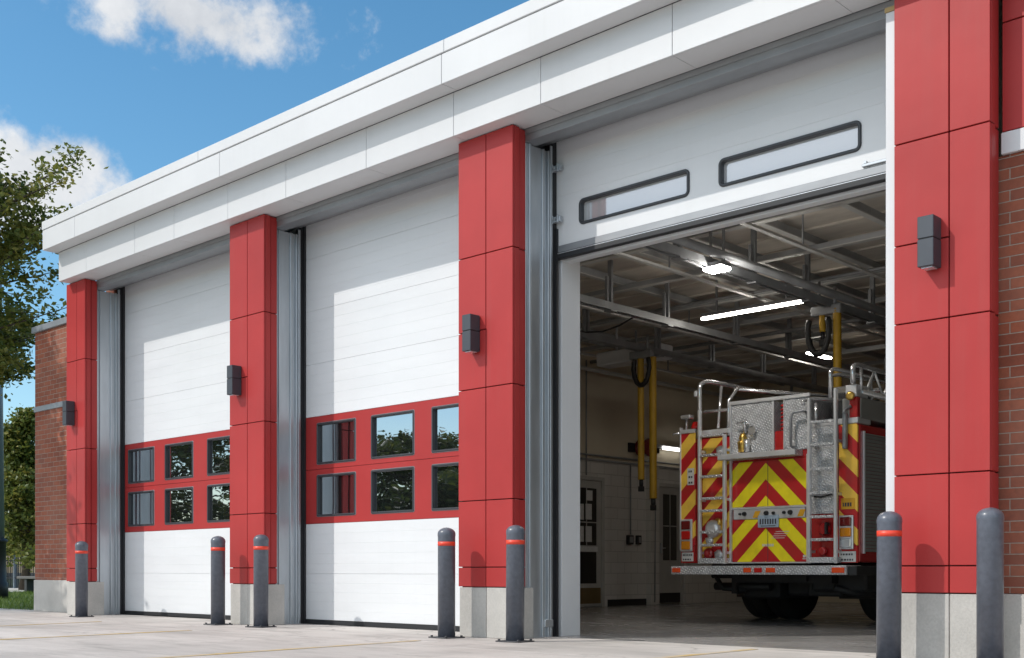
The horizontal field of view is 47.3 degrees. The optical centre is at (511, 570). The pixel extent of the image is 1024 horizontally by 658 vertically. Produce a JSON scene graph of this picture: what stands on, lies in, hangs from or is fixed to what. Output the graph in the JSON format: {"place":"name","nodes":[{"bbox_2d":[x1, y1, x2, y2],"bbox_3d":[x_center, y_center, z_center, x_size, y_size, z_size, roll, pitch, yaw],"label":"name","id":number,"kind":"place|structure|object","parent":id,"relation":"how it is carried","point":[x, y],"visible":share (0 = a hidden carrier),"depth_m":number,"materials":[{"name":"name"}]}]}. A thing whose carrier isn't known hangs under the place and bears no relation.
{"place":"outdoors","nodes":[
{"label":"outdoors","id":0,"kind":"place"},
{"bbox_2d":[8,588,23,591],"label":"pavement","id":1,"kind":"structure","parent":0,"point":[12,589],"depth_m":40.34,"materials":[{"name":"grey concrete"}]},
{"bbox_2d":[6,547,33,587],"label":"fence","id":2,"kind":"object","parent":1,"relation":"on","point":[13,572],"visible":0.05,"depth_m":43.64,"materials":[{"name":"metal"}]},
{"bbox_2d":[0,590,33,610],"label":"lawn","id":3,"kind":"structure","parent":0,"point":[30,597],"depth_m":23.62,"materials":[{"name":"plant"}]},
{"bbox_2d":[0,285,7,597],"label":"trunk","id":4,"kind":"object","parent":3,"relation":"on","point":[3,580],"visible":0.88,"depth_m":27.33,"materials":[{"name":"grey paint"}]},
{"bbox_2d":[17,576,34,592],"bbox_3d":[-13.693,0.416,34.564,3.400,0.500,0.400,0,0,43],"label":"bench","id":5,"kind":"object","parent":3,"relation":"on","point":[28,583],"visible":0.18,"depth_m":35.29,"materials":[{"name":"paint"}]},
{"bbox_2d":[0,139,108,401],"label":"shade tree","id":6,"kind":"object","parent":3,"relation":"on","point":[17,237],"visible":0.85,"depth_m":22.72,"materials":[{"name":"green plant"}]},
{"bbox_2d":[34,573,210,618],"bbox_3d":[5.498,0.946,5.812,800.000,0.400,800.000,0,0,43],"label":"ground","id":7,"kind":"structure","parent":0,"point":[160,616],"depth_m":19.08,"materials":[{"name":"concrete"}]},
{"bbox_2d":[3,403,34,589],"bbox_3d":[-16.175,-2.416,39.848,3.904,6.322,4.728,0,0,15],"label":"conifer tree","id":8,"kind":"object","parent":7,"relation":"on","point":[19,478],"visible":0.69,"depth_m":38.89,"materials":[{"name":"green plant"}]},
{"bbox_2d":[0,0,528,572],"label":"sky","id":9,"kind":"structure","parent":0,"point":[143,87],"materials":[{"name":"blue"}]},
{"bbox_2d":[0,608,875,657],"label":"driveway","id":10,"kind":"structure","parent":0,"point":[199,638],"depth_m":10.25,"materials":[{"name":"concrete"}]},
{"bbox_2d":[69,541,93,616],"bbox_3d":[-6.017,0.115,16.360,0.270,1.062,0.240,0,0,43],"label":"bollard","id":11,"kind":"object","parent":10,"relation":"on","point":[81,578],"visible":1,"depth_m":16.29,"materials":[{"name":"grey metal"}]},
{"bbox_2d":[203,536,232,624],"bbox_3d":[-3.515,0.115,13.992,0.240,1.062,0.270,0,0,-45],"label":"bollard","id":12,"kind":"object","parent":10,"relation":"on","point":[217,580],"visible":1,"depth_m":13.92,"materials":[{"name":"metal"}]},
{"bbox_2d":[245,534,276,627],"bbox_3d":[-2.871,0.115,13.385,0.270,1.062,0.240,0,0,37],"label":"bollard","id":13,"kind":"object","parent":10,"relation":"on","point":[260,579],"visible":1,"depth_m":13.31,"materials":[{"name":"metal"}]},
{"bbox_2d":[0,621,757,657],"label":"road markings","id":14,"kind":"object","parent":10,"relation":"on","point":[320,646],"visible":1,"depth_m":9.70,"materials":[{"name":"paint"}]},
{"bbox_2d":[428,527,464,638],"bbox_3d":[-0.630,0.115,11.262,0.240,1.062,0.270,0,0,-42],"label":"bollard","id":15,"kind":"object","parent":10,"relation":"on","point":[446,582],"visible":1,"depth_m":11.19,"materials":[{"name":"metal"}]},
{"bbox_2d":[495,525,534,642],"bbox_3d":[0.029,0.115,10.641,0.270,1.062,0.240,0,0,38],"label":"bollard","id":16,"kind":"object","parent":10,"relation":"on","point":[515,556],"visible":1,"depth_m":10.57,"materials":[{"name":"metal"}]},
{"bbox_2d":[876,511,901,657],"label":"bollard","id":17,"kind":"object","parent":10,"relation":"on","point":[889,589],"visible":1,"depth_m":8.11,"materials":[{"name":"metal"}]},
{"bbox_2d":[976,507,1003,657],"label":"bollard","id":18,"kind":"object","parent":10,"relation":"on","point":[989,582],"visible":1,"depth_m":7.62,"materials":[{"name":"grey metal"}]},
{"bbox_2d":[225,601,875,652],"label":"floor","id":19,"kind":"structure","parent":0,"point":[836,626],"depth_m":13.56,"materials":[{"name":"concrete"}]},
{"bbox_2d":[31,0,1023,657],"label":"fire station","id":20,"kind":"object","parent":19,"relation":"on","point":[327,270],"visible":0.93,"depth_m":12.31,"materials":[{"name":"red paint"}]},
{"bbox_2d":[62,401,74,425],"bbox_3d":[-6.448,-2.285,17.019,0.116,0.358,0.135,0,0,43],"label":"wall lamp","id":21,"kind":"object","parent":20,"relation":"attached to","point":[68,413],"visible":1,"depth_m":16.98,"materials":[{"name":"grey metal"}]},
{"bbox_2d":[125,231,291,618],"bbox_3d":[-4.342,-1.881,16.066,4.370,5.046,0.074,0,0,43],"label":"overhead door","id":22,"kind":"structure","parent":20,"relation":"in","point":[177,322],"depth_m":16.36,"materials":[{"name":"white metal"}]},
{"bbox_2d":[227,365,240,395],"bbox_3d":[-3.343,-2.285,14.081,0.116,0.358,0.135,0,0,43],"label":"wall lamp","id":23,"kind":"object","parent":20,"relation":"attached to","point":[233,380],"visible":1,"depth_m":14.04,"materials":[{"name":"grey metal"}]},
{"bbox_2d":[292,175,461,630],"bbox_3d":[-1.274,-1.881,13.164,3.950,5.046,0.074,0,0,43],"label":"overhead door","id":24,"kind":"structure","parent":20,"relation":"in","point":[382,277],"depth_m":13.32,"materials":[{"name":"white metal"}]},
{"bbox_2d":[462,314,479,352],"bbox_3d":[-0.395,-2.285,11.293,0.116,0.358,0.135,0,0,43],"label":"wall lamp","id":25,"kind":"object","parent":20,"relation":"attached to","point":[471,333],"visible":1,"depth_m":11.25,"materials":[{"name":"grey metal"}]},
{"bbox_2d":[580,475,604,606],"bbox_3d":[1.314,-0.519,20.836,0.068,2.330,0.980,0,0,43],"label":"door","id":26,"kind":"structure","parent":20,"relation":"in","point":[592,489],"depth_m":20.95,"materials":[{"name":"grey paint"}]},
{"bbox_2d":[626,535,633,543],"bbox_3d":[2.199,-0.579,21.776,0.066,0.170,0.160,0,0,43],"label":"socket box","id":27,"kind":"object","parent":20,"relation":"attached to","point":[629,539],"visible":1,"depth_m":21.73,"materials":[{"name":"black plastic"}]},
{"bbox_2d":[597,325,672,368],"bbox_3d":[1.969,-3.684,18.889,1.300,0.660,0.350,0,0,43],"label":"unit heater","id":28,"kind":"object","parent":20,"relation":"hanging from","point":[616,358],"visible":0.59,"depth_m":18.94,"materials":[{"name":"white paint"}]},
{"bbox_2d":[635,535,641,543],"bbox_3d":[2.377,-0.579,21.964,0.066,0.170,0.120,0,0,43],"label":"socket box","id":29,"kind":"object","parent":20,"relation":"attached to","point":[638,539],"visible":1,"depth_m":21.93,"materials":[{"name":"black plastic"}]},
{"bbox_2d":[628,438,658,455],"bbox_3d":[2.527,-2.304,21.974,0.270,0.340,0.800,0,0,43],"label":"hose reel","id":30,"kind":"object","parent":20,"relation":"attached to","point":[632,447],"visible":0.45,"depth_m":21.79,"materials":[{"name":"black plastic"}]},
{"bbox_2d":[657,444,679,451],"bbox_3d":[3.043,-2.367,22.622,0.130,0.095,0.950,0,0,43],"label":"wall light","id":31,"kind":"object","parent":20,"relation":"attached to","point":[668,447],"visible":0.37,"depth_m":22.52,"materials":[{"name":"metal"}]},
{"bbox_2d":[580,366,759,402],"bbox_3d":[1.062,-3.554,20.331,0.070,0.067,12.600,0,0,43],"label":"ceiling pipe","id":32,"kind":"object","parent":20,"relation":"attached to","point":[605,372],"depth_m":22.27,"materials":[{"name":"metal"}]},
{"bbox_2d":[659,483,683,604],"bbox_3d":[3.057,-0.519,22.657,0.098,2.330,0.860,0,0,43],"label":"door","id":33,"kind":"structure","parent":20,"relation":"in","point":[671,586],"depth_m":22.66,"materials":[{"name":"grey paint"}]},
{"bbox_2d":[580,339,784,385],"bbox_3d":[1.378,-3.684,19.137,0.360,0.057,11.300,0,0,43],"label":"ceiling pipe","id":34,"kind":"object","parent":20,"relation":"attached to","point":[600,344],"visible":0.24,"depth_m":21.05,"materials":[{"name":"grey metal"}]},
{"bbox_2d":[580,309,833,394],"bbox_3d":[2.333,-3.689,18.372,0.120,0.670,11.700,0,0,43],"label":"exhaust rail","id":35,"kind":"object","parent":20,"relation":"hanging from","point":[711,363],"visible":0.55,"depth_m":19.14,"materials":[{"name":"grey metal"}]},
{"bbox_2d":[629,330,656,510],"bbox_3d":[2.015,-2.324,18.026,0.492,2.800,0.164,0,0,43],"label":"exhaust hose","id":36,"kind":"object","parent":35,"relation":"hanging from","point":[638,358],"visible":1,"depth_m":17.91,"materials":[{"name":"yellow plastic"},{"name":"black rubber"}]},
{"bbox_2d":[540,32,885,263],"bbox_3d":[1.855,-3.736,10.262,4.429,1.394,0.190,0,0,43],"label":"overhead door","id":37,"kind":"structure","parent":20,"relation":"in","point":[809,132],"depth_m":10.14,"materials":[{"name":"white metal"}]},
{"bbox_2d":[580,260,885,379],"bbox_3d":[3.372,-3.689,17.389,0.120,0.670,11.700,0,0,43],"label":"exhaust rail","id":38,"kind":"object","parent":20,"relation":"hanging from","point":[664,319],"visible":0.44,"depth_m":16.54,"materials":[{"name":"grey metal"}]},
{"bbox_2d":[580,317,632,332],"bbox_3d":[1.249,-3.389,16.163,1.407,0.192,0.024,0,0,43],"label":"hanging cable","id":39,"kind":"object","parent":38,"relation":"attached to","point":[606,329],"visible":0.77,"depth_m":16.10,"materials":[{"name":"black plastic"}]},
{"bbox_2d":[580,266,885,325],"bbox_3d":[3.391,-3.714,15.444,10.300,0.042,0.044,0,0,43],"label":"ceiling pipe","id":40,"kind":"object","parent":20,"relation":"attached to","point":[752,292],"visible":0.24,"depth_m":15.82,"materials":[{"name":"grey metal"}]},
{"bbox_2d":[701,280,801,319],"bbox_3d":[3.200,-3.742,15.694,1.540,0.535,0.083,0,0,43],"label":"tube light","id":41,"kind":"object","parent":20,"relation":"hanging from","point":[786,301],"visible":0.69,"depth_m":15.69,"materials":[{"name":"glowing white light diffuser"},{"name":"white plastic"}]},
{"bbox_2d":[642,229,885,327],"bbox_3d":[4.985,-3.689,15.864,0.280,0.670,11.700,0,0,43],"label":"exhaust rail","id":42,"kind":"object","parent":20,"relation":"hanging from","point":[677,252],"visible":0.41,"depth_m":13.80,"materials":[{"name":"grey metal"}]},
{"bbox_2d":[703,228,730,273],"bbox_3d":[2.271,-3.667,12.966,0.240,0.685,0.207,0,0,43],"label":"panel light","id":43,"kind":"object","parent":42,"relation":"hanging from","point":[718,266],"visible":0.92,"depth_m":12.90,"materials":[{"name":"white plastic"}]},
{"bbox_2d":[805,281,843,387],"bbox_3d":[4.005,-2.944,15.038,0.489,1.580,0.158,0,0,43],"label":"exhaust hose","id":44,"kind":"object","parent":42,"relation":"hanging from","point":[836,310],"visible":0.88,"depth_m":14.93,"materials":[{"name":"yellow plastic"}]},
{"bbox_2d":[802,214,803,243],"bbox_3d":[3.213,-3.815,12.928,0.016,0.419,0.016,0,0,43],"label":"rail hanger","id":45,"kind":"object","parent":20,"relation":"hanging from","point":[802,228],"visible":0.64,"depth_m":12.92,"materials":[{"name":"metal"}]},
{"bbox_2d":[741,222,885,281],"bbox_3d":[5.584,-3.587,15.434,0.060,0.034,11.900,0,0,43],"label":"ceiling rail","id":46,"kind":"object","parent":45,"relation":"hanging from","point":[807,248],"depth_m":13.05,"materials":[{"name":"metal"}]},
{"bbox_2d":[806,331,831,358],"bbox_3d":[5.194,-3.817,19.795,0.115,0.385,0.700,0,0,43],"label":"tube light","id":47,"kind":"object","parent":20,"relation":"hanging from","point":[826,355],"visible":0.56,"depth_m":19.86,"materials":[{"name":"white plastic"}]},
{"bbox_2d":[917,214,940,270],"bbox_3d":[2.912,-2.285,8.165,0.116,0.358,0.135,0,0,43],"label":"wall lamp","id":48,"kind":"object","parent":20,"relation":"attached to","point":[929,242],"visible":1,"depth_m":8.12,"materials":[{"name":"grey metal"}]},
{"bbox_3d":[1.906,-3.845,14.165,0.016,0.359,0.016,0,0,43],"label":"rail hanger","id":49,"kind":"object","parent":20,"relation":"hanging from","visible":0},
{"bbox_2d":[614,252,885,339],"bbox_3d":[4.276,-3.647,16.672,0.060,0.034,11.900,0,0,43],"label":"ceiling rail","id":50,"kind":"object","parent":49,"relation":"hanging from","point":[665,268],"visible":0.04,"depth_m":14.96,"materials":[{"name":"metal"}]},
{"bbox_3d":[0.598,-3.805,15.402,0.016,0.439,0.016,0,0,43],"label":"rail hanger","id":51,"kind":"object","parent":20,"relation":"hanging from","visible":0},
{"bbox_2d":[580,304,882,383],"bbox_3d":[2.969,-3.567,17.908,0.060,0.034,11.900,0,0,43],"label":"ceiling rail","id":52,"kind":"object","parent":51,"relation":"hanging from","point":[690,333],"visible":0.36,"depth_m":17.74,"materials":[{"name":"metal"}]},
{"bbox_3d":[0.807,-3.855,19.334,0.016,0.339,0.016,0,0,43],"label":"rail hanger","id":53,"kind":"object","parent":20,"relation":"hanging from","visible":0},
{"bbox_2d":[580,352,754,388],"bbox_3d":[1.116,-3.667,19.661,0.060,0.034,11.900,0,0,43],"label":"ceiling rail","id":54,"kind":"object","parent":53,"relation":"hanging from","point":[645,366],"depth_m":21.64,"materials":[{"name":"metal"}]},
{"bbox_2d":[590,314,885,363],"bbox_3d":[5.143,-3.714,17.297,10.300,0.057,0.060,0,0,43],"label":"ceiling pipe","id":55,"kind":"object","parent":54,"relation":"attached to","point":[853,320],"visible":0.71,"depth_m":18.36,"materials":[{"name":"grey metal"}]},
{"bbox_2d":[671,362,885,620],"bbox_3d":[6.011,-0.867,17.108,2.660,3.027,9.402,0,0,43],"label":"fire engine","id":56,"kind":"object","parent":19,"relation":"on","point":[782,506],"visible":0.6,"depth_m":13.80,"materials":[{"name":"metal"}]},
{"bbox_2d":[732,458,805,561],"bbox_3d":[3.055,-0.708,13.907,1.005,1.203,0.030,0,0,43],"label":"chevron door","id":57,"kind":"structure","parent":56,"relation":"in","point":[771,482],"depth_m":13.89,"materials":[{"name":"metal"}]}
]}

